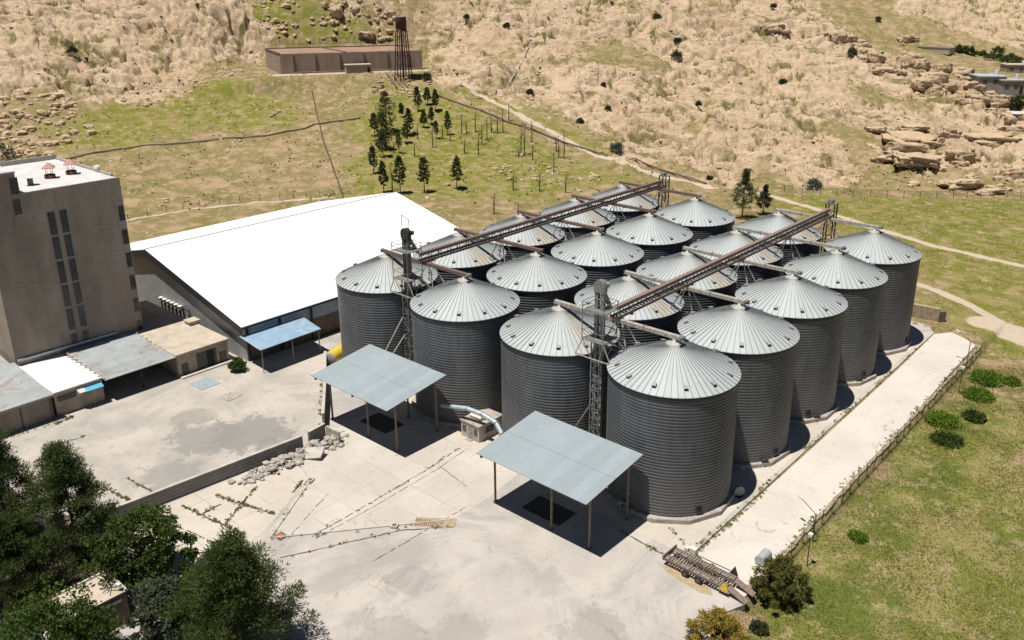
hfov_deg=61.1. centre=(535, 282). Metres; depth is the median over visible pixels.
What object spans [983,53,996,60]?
valley tree
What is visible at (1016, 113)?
house
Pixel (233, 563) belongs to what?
pine tree
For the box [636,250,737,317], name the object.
grain silo
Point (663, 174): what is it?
support mast
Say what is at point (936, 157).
boulder
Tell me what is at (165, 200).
hillside stones
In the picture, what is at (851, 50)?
hill bush
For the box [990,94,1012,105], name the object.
boulder
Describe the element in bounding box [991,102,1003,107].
boulder
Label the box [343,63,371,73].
pump house
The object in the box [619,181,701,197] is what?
link conveyor
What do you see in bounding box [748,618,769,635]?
shrub
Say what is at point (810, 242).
link conveyor
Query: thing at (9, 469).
pine tree
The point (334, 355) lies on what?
fuel tank
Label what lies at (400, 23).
water tower
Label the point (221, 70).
scattered rocks
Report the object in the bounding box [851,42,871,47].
boulder
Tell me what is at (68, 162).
roof ventilator
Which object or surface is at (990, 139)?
boulder
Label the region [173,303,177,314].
wall fan
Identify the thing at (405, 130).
pine tree
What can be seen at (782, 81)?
hill bush
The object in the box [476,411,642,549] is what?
loading canopy
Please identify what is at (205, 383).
metal sheet
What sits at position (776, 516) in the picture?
concrete strip
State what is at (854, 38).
boulder
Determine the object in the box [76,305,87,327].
window
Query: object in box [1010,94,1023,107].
valley tree
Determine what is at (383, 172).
pine tree
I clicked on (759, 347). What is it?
grain silo
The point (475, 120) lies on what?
bare tree
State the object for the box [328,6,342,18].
boulder
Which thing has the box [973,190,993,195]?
boulder
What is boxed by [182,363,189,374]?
side door
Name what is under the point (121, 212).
window
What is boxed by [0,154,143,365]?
tower block
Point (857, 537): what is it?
field shrub
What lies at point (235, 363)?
shrub
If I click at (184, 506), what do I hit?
pavement joint
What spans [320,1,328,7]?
boulder
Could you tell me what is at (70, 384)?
white roof shed
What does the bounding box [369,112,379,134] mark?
pine tree
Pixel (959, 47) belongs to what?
valley tree
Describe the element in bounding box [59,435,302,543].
yard wall
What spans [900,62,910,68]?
boulder
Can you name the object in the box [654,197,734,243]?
grain silo
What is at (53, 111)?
scattered rocks
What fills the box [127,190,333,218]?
wire fence
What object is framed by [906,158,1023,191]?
scattered rocks
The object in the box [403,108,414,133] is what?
pine tree
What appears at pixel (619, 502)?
aeration fan
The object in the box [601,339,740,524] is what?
grain silo
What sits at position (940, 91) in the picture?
boulder
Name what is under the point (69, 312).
window
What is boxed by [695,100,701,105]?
hill bush
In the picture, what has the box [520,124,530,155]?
bare tree
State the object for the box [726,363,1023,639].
field grass
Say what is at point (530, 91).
hill bush
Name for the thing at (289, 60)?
warehouse building
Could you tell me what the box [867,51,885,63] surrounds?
boulder
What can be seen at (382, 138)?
pine tree
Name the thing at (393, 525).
manhole
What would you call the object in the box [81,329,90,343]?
window
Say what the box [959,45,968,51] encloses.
valley tree
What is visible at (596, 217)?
grain silo
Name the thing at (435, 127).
pine tree
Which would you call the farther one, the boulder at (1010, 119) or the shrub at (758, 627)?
the boulder at (1010, 119)
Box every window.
[8,177,19,195]
[11,199,22,215]
[46,211,58,235]
[51,236,63,260]
[56,260,67,284]
[57,391,75,401]
[58,209,70,233]
[60,284,71,307]
[63,234,74,257]
[65,307,76,330]
[67,258,78,281]
[70,332,79,346]
[72,281,83,304]
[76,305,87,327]
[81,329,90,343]
[117,205,125,221]
[121,229,129,244]
[125,252,133,267]
[129,275,136,290]
[132,297,140,312]
[136,319,143,329]
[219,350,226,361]
[485,424,493,433]
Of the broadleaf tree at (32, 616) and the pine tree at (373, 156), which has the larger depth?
the pine tree at (373, 156)
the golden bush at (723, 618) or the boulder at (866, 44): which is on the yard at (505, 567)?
the golden bush at (723, 618)
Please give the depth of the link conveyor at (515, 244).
126.70 m
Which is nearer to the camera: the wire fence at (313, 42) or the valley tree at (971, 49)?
the wire fence at (313, 42)
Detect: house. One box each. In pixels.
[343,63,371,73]
[969,70,1008,91]
[997,74,1023,97]
[1000,60,1023,72]
[1005,111,1023,120]
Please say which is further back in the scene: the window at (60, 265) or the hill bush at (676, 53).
the hill bush at (676, 53)
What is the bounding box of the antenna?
[99,581,121,592]
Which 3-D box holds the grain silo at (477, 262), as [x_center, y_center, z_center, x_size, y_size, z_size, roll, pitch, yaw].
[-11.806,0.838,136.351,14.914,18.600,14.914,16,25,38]
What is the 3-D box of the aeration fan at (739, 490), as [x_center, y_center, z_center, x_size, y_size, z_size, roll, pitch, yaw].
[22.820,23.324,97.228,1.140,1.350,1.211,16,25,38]
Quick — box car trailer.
[662,545,755,604]
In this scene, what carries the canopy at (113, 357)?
on the yard at (505, 567)
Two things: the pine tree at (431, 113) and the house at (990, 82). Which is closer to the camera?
the pine tree at (431, 113)
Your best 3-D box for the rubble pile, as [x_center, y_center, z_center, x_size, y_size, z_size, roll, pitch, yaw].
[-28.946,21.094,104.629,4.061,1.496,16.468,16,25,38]
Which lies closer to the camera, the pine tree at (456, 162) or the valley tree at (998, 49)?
the pine tree at (456, 162)
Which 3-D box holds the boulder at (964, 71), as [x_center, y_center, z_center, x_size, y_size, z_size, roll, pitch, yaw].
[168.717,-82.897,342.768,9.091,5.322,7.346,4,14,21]
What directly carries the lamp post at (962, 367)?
on the terrain at (108, 46)
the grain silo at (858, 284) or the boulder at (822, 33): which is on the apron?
the grain silo at (858, 284)
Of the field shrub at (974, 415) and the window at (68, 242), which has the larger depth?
the window at (68, 242)
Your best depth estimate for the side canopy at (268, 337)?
131.25 m
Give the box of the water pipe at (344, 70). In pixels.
[293,68,423,73]
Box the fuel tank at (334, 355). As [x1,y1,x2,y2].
[326,344,342,363]
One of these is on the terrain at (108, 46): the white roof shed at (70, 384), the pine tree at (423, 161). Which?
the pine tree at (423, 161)
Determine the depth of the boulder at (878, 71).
339.62 m
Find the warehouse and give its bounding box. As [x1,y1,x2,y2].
[130,192,471,361]
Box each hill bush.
[0,140,19,159]
[65,45,78,53]
[421,72,431,79]
[526,88,533,93]
[575,117,584,123]
[609,142,624,152]
[652,11,662,19]
[670,48,682,57]
[673,37,682,43]
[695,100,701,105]
[778,78,787,84]
[803,177,823,190]
[847,46,858,54]
[915,167,923,172]
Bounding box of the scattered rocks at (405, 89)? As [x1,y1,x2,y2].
[361,74,423,103]
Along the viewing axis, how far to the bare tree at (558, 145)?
261.69 m
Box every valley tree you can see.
[955,44,963,51]
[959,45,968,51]
[966,45,975,52]
[977,49,987,56]
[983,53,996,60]
[990,45,1005,53]
[994,52,1002,58]
[997,54,1012,62]
[1009,52,1017,59]
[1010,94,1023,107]
[1011,57,1023,62]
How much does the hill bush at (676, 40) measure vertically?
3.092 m
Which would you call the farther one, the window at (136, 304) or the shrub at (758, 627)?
the window at (136, 304)
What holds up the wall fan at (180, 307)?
attached to the warehouse
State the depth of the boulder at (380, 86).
313.43 m
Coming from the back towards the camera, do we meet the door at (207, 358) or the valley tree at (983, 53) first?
the valley tree at (983, 53)
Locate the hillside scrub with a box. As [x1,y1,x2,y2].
[0,0,1014,209]
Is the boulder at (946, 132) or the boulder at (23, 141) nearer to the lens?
the boulder at (23, 141)
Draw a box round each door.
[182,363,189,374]
[196,348,216,369]
[468,425,471,438]
[695,504,701,511]
[774,446,778,454]
[806,409,811,415]
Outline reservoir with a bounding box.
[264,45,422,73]
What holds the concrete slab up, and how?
on the rubble pile
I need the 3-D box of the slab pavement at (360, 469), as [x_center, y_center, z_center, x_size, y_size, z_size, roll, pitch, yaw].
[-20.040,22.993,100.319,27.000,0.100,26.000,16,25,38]
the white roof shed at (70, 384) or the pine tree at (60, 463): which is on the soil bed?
the pine tree at (60, 463)
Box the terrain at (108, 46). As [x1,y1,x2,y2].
[0,0,1023,639]
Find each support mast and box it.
[657,172,670,209]
[820,199,838,252]
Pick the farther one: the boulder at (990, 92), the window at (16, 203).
the boulder at (990, 92)
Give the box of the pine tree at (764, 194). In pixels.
[756,184,772,214]
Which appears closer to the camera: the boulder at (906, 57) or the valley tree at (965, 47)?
the boulder at (906, 57)
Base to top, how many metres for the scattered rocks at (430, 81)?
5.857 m
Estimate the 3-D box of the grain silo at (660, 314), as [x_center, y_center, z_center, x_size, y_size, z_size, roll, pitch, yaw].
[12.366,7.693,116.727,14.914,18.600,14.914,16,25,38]
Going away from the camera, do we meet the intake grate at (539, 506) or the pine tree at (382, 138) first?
the intake grate at (539, 506)
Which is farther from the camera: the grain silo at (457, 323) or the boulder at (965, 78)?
the boulder at (965, 78)
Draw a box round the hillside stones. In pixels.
[2,0,1023,205]
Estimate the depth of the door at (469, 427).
109.19 m
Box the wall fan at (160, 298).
[158,296,162,307]
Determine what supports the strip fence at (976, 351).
on the terrain at (108, 46)
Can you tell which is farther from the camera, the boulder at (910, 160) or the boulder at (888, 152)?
the boulder at (888, 152)
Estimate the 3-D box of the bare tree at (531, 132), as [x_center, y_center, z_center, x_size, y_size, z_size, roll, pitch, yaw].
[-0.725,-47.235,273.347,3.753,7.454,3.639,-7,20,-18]
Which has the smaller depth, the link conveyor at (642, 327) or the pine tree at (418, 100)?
the link conveyor at (642, 327)
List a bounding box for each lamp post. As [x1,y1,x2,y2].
[797,494,816,541]
[806,532,813,565]
[956,329,970,364]
[958,366,964,393]
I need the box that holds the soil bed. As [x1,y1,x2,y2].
[0,493,121,639]
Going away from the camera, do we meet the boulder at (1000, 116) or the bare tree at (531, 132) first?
the bare tree at (531, 132)
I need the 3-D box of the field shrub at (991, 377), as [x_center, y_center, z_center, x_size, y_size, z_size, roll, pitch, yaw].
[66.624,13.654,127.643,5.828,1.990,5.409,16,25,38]
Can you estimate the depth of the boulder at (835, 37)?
359.89 m
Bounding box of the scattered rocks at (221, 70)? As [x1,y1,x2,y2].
[104,67,248,108]
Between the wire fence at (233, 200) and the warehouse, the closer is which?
the warehouse
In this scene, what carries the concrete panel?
on the yard at (505, 567)
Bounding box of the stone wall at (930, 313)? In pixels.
[912,303,946,321]
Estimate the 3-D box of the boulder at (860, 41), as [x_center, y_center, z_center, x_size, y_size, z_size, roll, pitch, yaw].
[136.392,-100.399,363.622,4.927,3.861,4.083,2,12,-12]
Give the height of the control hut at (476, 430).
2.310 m
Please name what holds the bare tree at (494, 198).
on the terrain at (108, 46)
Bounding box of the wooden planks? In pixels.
[414,517,456,526]
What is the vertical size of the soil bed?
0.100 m
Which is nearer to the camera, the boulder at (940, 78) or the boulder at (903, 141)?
the boulder at (903, 141)
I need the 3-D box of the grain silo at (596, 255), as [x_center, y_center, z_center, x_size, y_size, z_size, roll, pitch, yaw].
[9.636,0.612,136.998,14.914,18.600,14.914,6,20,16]
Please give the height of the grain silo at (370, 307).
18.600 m
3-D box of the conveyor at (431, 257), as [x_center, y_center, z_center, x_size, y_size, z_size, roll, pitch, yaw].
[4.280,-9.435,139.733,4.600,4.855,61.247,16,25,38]
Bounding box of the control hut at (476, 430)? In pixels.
[460,408,501,442]
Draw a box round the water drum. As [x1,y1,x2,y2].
[22,176,36,185]
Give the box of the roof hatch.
[183,317,199,325]
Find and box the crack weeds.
[11,322,965,586]
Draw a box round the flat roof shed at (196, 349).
[134,300,232,378]
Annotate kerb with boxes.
[269,464,449,538]
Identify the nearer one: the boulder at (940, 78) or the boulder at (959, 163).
the boulder at (959, 163)
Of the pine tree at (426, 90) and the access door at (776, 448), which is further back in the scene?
the pine tree at (426, 90)
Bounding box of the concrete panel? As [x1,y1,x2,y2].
[326,425,340,442]
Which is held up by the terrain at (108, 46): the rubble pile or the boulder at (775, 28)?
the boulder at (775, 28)
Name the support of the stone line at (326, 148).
on the terrain at (108, 46)
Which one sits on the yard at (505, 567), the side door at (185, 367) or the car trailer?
the car trailer
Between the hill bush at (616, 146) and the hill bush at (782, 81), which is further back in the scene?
the hill bush at (782, 81)
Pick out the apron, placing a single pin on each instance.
(750, 481)
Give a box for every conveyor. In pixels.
[380,248,471,277]
[417,180,670,286]
[454,227,543,252]
[517,209,604,231]
[553,299,685,341]
[571,194,656,213]
[607,208,838,348]
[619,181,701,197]
[624,270,749,304]
[682,246,802,275]
[732,225,845,250]
[774,208,882,229]
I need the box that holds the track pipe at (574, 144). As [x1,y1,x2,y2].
[438,94,706,183]
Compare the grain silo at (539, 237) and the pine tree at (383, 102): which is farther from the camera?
the pine tree at (383, 102)
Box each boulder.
[0,120,8,127]
[8,151,18,157]
[19,138,29,144]
[27,152,40,157]
[36,109,49,116]
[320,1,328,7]
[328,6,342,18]
[350,6,359,13]
[358,31,374,39]
[376,84,384,88]
[386,10,395,17]
[765,23,785,33]
[781,29,790,33]
[817,32,828,36]
[828,32,848,42]
[848,35,857,41]
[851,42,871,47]
[856,39,866,42]
[859,49,867,53]
[859,56,868,60]
[864,126,886,132]
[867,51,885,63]
[870,66,898,76]
[870,155,893,162]
[881,130,943,152]
[883,150,898,154]
[892,150,939,168]
[896,35,914,43]
[896,50,923,66]
[897,71,906,74]
[899,122,929,131]
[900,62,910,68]
[910,77,933,90]
[913,59,929,69]
[915,71,948,85]
[924,153,944,168]
[930,88,946,96]
[932,86,942,90]
[934,63,952,72]
[935,137,944,142]
[936,176,984,190]
[938,125,962,138]
[941,82,958,90]
[941,164,954,167]
[943,150,981,161]
[950,67,974,76]
[951,161,969,166]
[955,98,972,104]
[959,76,971,81]
[963,81,985,91]
[963,131,1021,147]
[964,93,990,105]
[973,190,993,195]
[979,187,1005,194]
[982,91,996,94]
[983,108,997,115]
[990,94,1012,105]
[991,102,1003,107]
[997,112,1023,121]
[997,125,1023,131]
[1000,167,1023,179]
[1004,115,1017,123]
[1014,178,1023,182]
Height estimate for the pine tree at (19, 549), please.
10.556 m
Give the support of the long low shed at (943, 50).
on the terrain at (108, 46)
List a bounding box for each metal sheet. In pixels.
[190,377,219,389]
[219,392,242,400]
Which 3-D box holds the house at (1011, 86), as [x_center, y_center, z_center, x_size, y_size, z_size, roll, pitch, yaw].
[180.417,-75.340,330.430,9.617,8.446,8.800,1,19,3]
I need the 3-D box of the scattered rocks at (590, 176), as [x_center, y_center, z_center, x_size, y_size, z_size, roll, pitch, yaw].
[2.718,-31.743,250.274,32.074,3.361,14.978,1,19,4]
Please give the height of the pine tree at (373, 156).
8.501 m
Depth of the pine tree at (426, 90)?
299.46 m
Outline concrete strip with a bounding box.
[698,332,975,597]
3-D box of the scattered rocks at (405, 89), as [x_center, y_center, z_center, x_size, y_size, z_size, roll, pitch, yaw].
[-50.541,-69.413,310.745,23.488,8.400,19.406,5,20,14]
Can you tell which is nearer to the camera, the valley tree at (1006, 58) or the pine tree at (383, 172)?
the pine tree at (383, 172)
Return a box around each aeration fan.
[615,497,625,512]
[733,485,744,498]
[761,457,768,466]
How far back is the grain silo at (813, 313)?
111.86 m
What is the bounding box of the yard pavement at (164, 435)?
[1,331,340,529]
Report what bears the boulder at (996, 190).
on the terrain at (108, 46)
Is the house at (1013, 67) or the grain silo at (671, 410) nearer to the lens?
the grain silo at (671, 410)
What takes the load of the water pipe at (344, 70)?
on the terrain at (108, 46)
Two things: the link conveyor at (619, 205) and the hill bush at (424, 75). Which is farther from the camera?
the hill bush at (424, 75)
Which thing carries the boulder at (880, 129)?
on the terrain at (108, 46)
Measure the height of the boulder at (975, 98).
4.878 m
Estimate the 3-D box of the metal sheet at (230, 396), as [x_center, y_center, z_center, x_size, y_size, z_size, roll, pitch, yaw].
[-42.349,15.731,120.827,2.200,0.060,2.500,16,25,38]
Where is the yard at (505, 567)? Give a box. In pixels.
[3,321,933,639]
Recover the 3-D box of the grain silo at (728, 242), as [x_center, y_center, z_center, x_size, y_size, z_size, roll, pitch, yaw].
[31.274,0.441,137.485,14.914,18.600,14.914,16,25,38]
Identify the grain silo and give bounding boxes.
[335,253,437,358]
[410,276,519,428]
[412,232,505,284]
[478,214,564,261]
[486,251,586,314]
[498,305,619,438]
[536,198,615,239]
[551,230,643,285]
[574,275,683,350]
[584,184,659,222]
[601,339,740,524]
[606,212,692,263]
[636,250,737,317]
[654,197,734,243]
[677,303,799,469]
[689,229,782,289]
[733,212,821,275]
[735,274,847,424]
[783,249,887,386]
[824,228,921,355]
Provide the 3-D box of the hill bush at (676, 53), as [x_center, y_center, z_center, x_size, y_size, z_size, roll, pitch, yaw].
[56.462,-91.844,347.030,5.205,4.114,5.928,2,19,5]
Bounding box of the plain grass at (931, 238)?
[714,186,1023,391]
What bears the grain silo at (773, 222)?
on the apron
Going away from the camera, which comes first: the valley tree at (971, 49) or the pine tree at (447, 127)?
the pine tree at (447, 127)
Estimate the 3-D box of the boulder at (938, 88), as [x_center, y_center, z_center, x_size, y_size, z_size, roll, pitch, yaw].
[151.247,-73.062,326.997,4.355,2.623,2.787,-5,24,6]
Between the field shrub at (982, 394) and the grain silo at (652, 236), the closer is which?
the field shrub at (982, 394)
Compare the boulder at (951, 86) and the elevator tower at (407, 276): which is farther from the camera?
the boulder at (951, 86)
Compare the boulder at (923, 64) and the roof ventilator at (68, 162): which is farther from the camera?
the boulder at (923, 64)
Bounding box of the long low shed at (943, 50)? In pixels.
[916,46,956,54]
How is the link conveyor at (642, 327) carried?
on the grain silo at (671, 410)
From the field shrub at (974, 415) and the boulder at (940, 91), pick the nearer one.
the field shrub at (974, 415)
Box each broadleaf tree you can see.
[0,579,129,639]
[76,501,199,593]
[125,573,188,639]
[167,565,254,639]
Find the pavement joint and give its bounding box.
[40,437,758,560]
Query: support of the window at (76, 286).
in the tower block
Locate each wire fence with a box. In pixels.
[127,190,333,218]
[247,36,378,43]
[776,185,1020,197]
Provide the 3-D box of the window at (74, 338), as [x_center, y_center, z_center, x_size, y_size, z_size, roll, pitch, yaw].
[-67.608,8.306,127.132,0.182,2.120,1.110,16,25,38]
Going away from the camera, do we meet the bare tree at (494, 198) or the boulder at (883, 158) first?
the bare tree at (494, 198)
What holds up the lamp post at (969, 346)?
on the terrain at (108, 46)
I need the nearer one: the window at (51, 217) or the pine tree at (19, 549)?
the pine tree at (19, 549)
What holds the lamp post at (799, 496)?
on the terrain at (108, 46)
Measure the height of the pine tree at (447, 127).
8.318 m
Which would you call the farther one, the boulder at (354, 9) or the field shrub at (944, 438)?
the boulder at (354, 9)
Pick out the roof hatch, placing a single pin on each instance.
(191, 321)
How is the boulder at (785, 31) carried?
on the terrain at (108, 46)
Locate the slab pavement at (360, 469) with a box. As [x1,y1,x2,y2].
[269,409,517,536]
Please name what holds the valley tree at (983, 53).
on the terrain at (108, 46)
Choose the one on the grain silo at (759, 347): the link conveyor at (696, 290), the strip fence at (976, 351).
the link conveyor at (696, 290)
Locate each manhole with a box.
[306,477,314,482]
[390,522,398,528]
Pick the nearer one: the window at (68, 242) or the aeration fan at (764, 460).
the aeration fan at (764, 460)
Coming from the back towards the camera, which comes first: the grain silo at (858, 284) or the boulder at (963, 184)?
the boulder at (963, 184)
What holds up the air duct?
attached to the grain silo at (545, 368)
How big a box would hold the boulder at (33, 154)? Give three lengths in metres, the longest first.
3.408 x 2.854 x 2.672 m
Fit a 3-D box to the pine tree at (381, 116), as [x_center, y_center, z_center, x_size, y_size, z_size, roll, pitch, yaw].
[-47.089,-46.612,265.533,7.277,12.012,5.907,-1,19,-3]
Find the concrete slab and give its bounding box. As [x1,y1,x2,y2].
[304,446,324,459]
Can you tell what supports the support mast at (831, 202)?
on the apron
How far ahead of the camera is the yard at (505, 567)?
84.32 m
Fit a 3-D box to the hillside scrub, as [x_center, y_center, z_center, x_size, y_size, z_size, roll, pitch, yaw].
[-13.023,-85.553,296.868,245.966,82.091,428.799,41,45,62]
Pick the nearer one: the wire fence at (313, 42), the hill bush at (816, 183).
the hill bush at (816, 183)
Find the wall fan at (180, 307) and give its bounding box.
[177,305,182,316]
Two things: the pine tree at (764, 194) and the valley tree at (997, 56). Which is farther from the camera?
the valley tree at (997, 56)
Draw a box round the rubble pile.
[227,430,348,484]
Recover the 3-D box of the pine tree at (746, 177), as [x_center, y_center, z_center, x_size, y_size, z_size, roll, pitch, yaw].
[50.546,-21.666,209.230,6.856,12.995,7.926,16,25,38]
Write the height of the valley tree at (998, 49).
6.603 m
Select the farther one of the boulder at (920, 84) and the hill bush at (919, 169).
the boulder at (920, 84)
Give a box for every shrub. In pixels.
[227,356,247,369]
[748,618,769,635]
[846,529,868,544]
[922,408,965,430]
[928,429,964,450]
[960,385,995,403]
[960,408,986,423]
[965,368,1006,387]
[1003,375,1022,386]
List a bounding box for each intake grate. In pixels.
[360,412,404,433]
[522,496,575,525]
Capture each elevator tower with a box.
[385,215,430,361]
[575,279,625,438]
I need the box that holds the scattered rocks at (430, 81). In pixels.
[426,66,462,87]
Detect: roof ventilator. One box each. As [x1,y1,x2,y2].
[42,162,55,178]
[63,159,76,174]
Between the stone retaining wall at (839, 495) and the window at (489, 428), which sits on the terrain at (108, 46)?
the stone retaining wall at (839, 495)
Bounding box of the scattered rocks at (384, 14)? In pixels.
[254,0,394,41]
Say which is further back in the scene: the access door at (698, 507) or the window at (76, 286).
the window at (76, 286)
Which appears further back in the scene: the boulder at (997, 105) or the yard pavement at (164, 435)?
the boulder at (997, 105)
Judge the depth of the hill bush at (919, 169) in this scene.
251.69 m
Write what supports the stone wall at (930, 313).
on the terrain at (108, 46)
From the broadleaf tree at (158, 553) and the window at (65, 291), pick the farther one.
the window at (65, 291)
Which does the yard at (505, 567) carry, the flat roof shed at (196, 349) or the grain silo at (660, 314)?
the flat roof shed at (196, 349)
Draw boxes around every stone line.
[66,117,359,159]
[312,90,343,198]
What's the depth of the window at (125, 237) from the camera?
129.51 m
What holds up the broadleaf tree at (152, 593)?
on the yard at (505, 567)
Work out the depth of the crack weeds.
96.02 m
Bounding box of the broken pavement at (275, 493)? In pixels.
[96,457,307,578]
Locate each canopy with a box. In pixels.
[63,331,175,387]
[239,316,320,372]
[311,344,445,451]
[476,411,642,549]
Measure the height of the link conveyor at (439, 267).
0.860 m
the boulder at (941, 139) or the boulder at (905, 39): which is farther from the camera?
the boulder at (905, 39)
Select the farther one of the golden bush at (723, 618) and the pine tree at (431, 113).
the pine tree at (431, 113)
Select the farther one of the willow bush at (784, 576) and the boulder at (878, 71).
the boulder at (878, 71)
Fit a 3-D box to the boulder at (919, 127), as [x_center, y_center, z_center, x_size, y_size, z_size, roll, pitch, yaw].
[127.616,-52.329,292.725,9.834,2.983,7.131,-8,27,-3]
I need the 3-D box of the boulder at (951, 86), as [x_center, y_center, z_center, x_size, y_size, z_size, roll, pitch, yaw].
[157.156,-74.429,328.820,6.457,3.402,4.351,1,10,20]
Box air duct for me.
[440,403,503,434]
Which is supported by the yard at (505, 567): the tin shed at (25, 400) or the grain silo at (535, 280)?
the tin shed at (25, 400)
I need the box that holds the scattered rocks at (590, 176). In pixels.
[491,162,599,181]
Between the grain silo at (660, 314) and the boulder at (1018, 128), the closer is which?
the grain silo at (660, 314)
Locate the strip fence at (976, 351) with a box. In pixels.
[756,341,982,591]
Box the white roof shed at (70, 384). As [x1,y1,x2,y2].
[19,353,104,416]
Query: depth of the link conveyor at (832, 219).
138.36 m
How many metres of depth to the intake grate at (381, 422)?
113.55 m
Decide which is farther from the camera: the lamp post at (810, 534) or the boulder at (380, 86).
the boulder at (380, 86)
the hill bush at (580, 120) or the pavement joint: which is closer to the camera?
the pavement joint
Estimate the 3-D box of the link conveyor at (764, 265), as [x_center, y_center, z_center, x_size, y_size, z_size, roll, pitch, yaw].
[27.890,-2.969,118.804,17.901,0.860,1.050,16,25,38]
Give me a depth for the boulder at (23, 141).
262.46 m
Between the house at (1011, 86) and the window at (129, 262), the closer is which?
the window at (129, 262)
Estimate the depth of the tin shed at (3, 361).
121.81 m
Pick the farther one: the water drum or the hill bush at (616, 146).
the hill bush at (616, 146)
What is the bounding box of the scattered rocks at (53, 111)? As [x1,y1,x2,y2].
[0,89,96,159]
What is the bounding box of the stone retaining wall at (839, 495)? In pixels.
[749,345,981,590]
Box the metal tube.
[470,413,482,420]
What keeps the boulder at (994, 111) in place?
on the terrain at (108, 46)
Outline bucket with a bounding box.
[93,165,99,171]
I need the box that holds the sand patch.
[661,565,712,595]
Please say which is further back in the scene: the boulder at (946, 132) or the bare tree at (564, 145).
the boulder at (946, 132)
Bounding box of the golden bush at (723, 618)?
[683,603,750,639]
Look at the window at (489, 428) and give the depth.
109.42 m
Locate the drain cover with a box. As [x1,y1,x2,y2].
[274,532,285,540]
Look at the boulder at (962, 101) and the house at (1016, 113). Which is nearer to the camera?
the house at (1016, 113)
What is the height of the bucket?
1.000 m
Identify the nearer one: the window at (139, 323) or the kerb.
the kerb
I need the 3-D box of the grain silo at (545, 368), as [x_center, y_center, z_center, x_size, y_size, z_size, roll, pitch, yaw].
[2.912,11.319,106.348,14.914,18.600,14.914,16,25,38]
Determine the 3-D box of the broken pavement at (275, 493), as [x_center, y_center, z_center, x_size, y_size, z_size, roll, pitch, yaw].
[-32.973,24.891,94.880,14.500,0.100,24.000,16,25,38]
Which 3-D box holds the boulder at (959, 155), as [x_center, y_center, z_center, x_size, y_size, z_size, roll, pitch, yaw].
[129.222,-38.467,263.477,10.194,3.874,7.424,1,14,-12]
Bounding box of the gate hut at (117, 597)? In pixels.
[46,571,130,639]
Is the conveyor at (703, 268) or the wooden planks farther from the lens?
the conveyor at (703, 268)
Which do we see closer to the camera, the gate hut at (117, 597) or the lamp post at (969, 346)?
the gate hut at (117, 597)
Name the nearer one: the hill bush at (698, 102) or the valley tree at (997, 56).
the hill bush at (698, 102)
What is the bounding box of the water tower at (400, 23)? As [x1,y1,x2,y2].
[394,16,412,82]
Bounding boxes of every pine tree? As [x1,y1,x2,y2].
[0,426,49,539]
[0,502,77,618]
[21,439,120,562]
[155,525,320,639]
[367,145,377,173]
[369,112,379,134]
[370,112,392,145]
[374,90,396,131]
[375,130,389,152]
[377,160,388,192]
[391,155,405,193]
[395,132,401,152]
[398,103,403,113]
[401,123,410,138]
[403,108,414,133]
[412,86,421,111]
[416,156,430,192]
[419,110,427,127]
[423,87,431,104]
[427,107,434,124]
[431,89,438,111]
[432,120,438,138]
[443,111,451,133]
[450,155,463,188]
[729,168,758,218]
[756,184,772,214]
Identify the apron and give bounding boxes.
[311,329,928,552]
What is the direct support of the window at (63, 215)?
in the tower block
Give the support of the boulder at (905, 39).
on the terrain at (108, 46)
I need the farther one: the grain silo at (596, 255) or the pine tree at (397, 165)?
the pine tree at (397, 165)
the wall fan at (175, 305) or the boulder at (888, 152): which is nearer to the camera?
the wall fan at (175, 305)
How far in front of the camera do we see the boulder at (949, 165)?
254.91 m
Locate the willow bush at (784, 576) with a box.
[748,554,815,612]
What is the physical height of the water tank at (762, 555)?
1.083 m
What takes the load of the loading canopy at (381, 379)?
on the slab pavement at (360, 469)
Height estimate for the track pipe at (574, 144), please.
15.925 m
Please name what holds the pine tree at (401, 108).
on the terrain at (108, 46)
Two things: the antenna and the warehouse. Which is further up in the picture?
the warehouse
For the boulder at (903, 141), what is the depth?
278.38 m
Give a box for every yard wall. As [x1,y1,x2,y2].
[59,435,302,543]
[307,423,325,443]
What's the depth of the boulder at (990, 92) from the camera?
329.32 m
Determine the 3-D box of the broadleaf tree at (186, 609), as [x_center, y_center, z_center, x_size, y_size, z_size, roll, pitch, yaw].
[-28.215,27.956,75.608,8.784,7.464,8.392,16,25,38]
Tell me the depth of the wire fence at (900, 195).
230.20 m
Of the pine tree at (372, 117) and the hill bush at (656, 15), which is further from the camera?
the hill bush at (656, 15)
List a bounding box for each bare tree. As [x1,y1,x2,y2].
[388,163,394,190]
[471,111,480,132]
[488,193,499,213]
[499,109,504,132]
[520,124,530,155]
[529,123,535,142]
[554,134,564,157]
[560,131,569,158]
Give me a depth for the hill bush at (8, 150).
250.81 m
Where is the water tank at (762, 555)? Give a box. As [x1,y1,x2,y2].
[754,548,771,565]
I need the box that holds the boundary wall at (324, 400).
[321,351,326,422]
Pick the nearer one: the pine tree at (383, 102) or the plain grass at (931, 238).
the plain grass at (931, 238)
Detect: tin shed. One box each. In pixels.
[0,355,9,365]
[0,362,54,436]
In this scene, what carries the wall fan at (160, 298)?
attached to the warehouse
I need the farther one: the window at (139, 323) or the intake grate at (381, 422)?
the window at (139, 323)
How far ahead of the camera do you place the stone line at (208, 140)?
271.31 m
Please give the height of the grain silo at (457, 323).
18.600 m
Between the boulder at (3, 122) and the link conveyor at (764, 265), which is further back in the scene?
the boulder at (3, 122)
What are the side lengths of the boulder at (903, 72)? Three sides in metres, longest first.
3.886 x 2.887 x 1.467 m
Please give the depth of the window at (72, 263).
124.79 m
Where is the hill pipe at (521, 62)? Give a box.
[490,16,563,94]
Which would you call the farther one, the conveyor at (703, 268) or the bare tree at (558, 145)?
the bare tree at (558, 145)

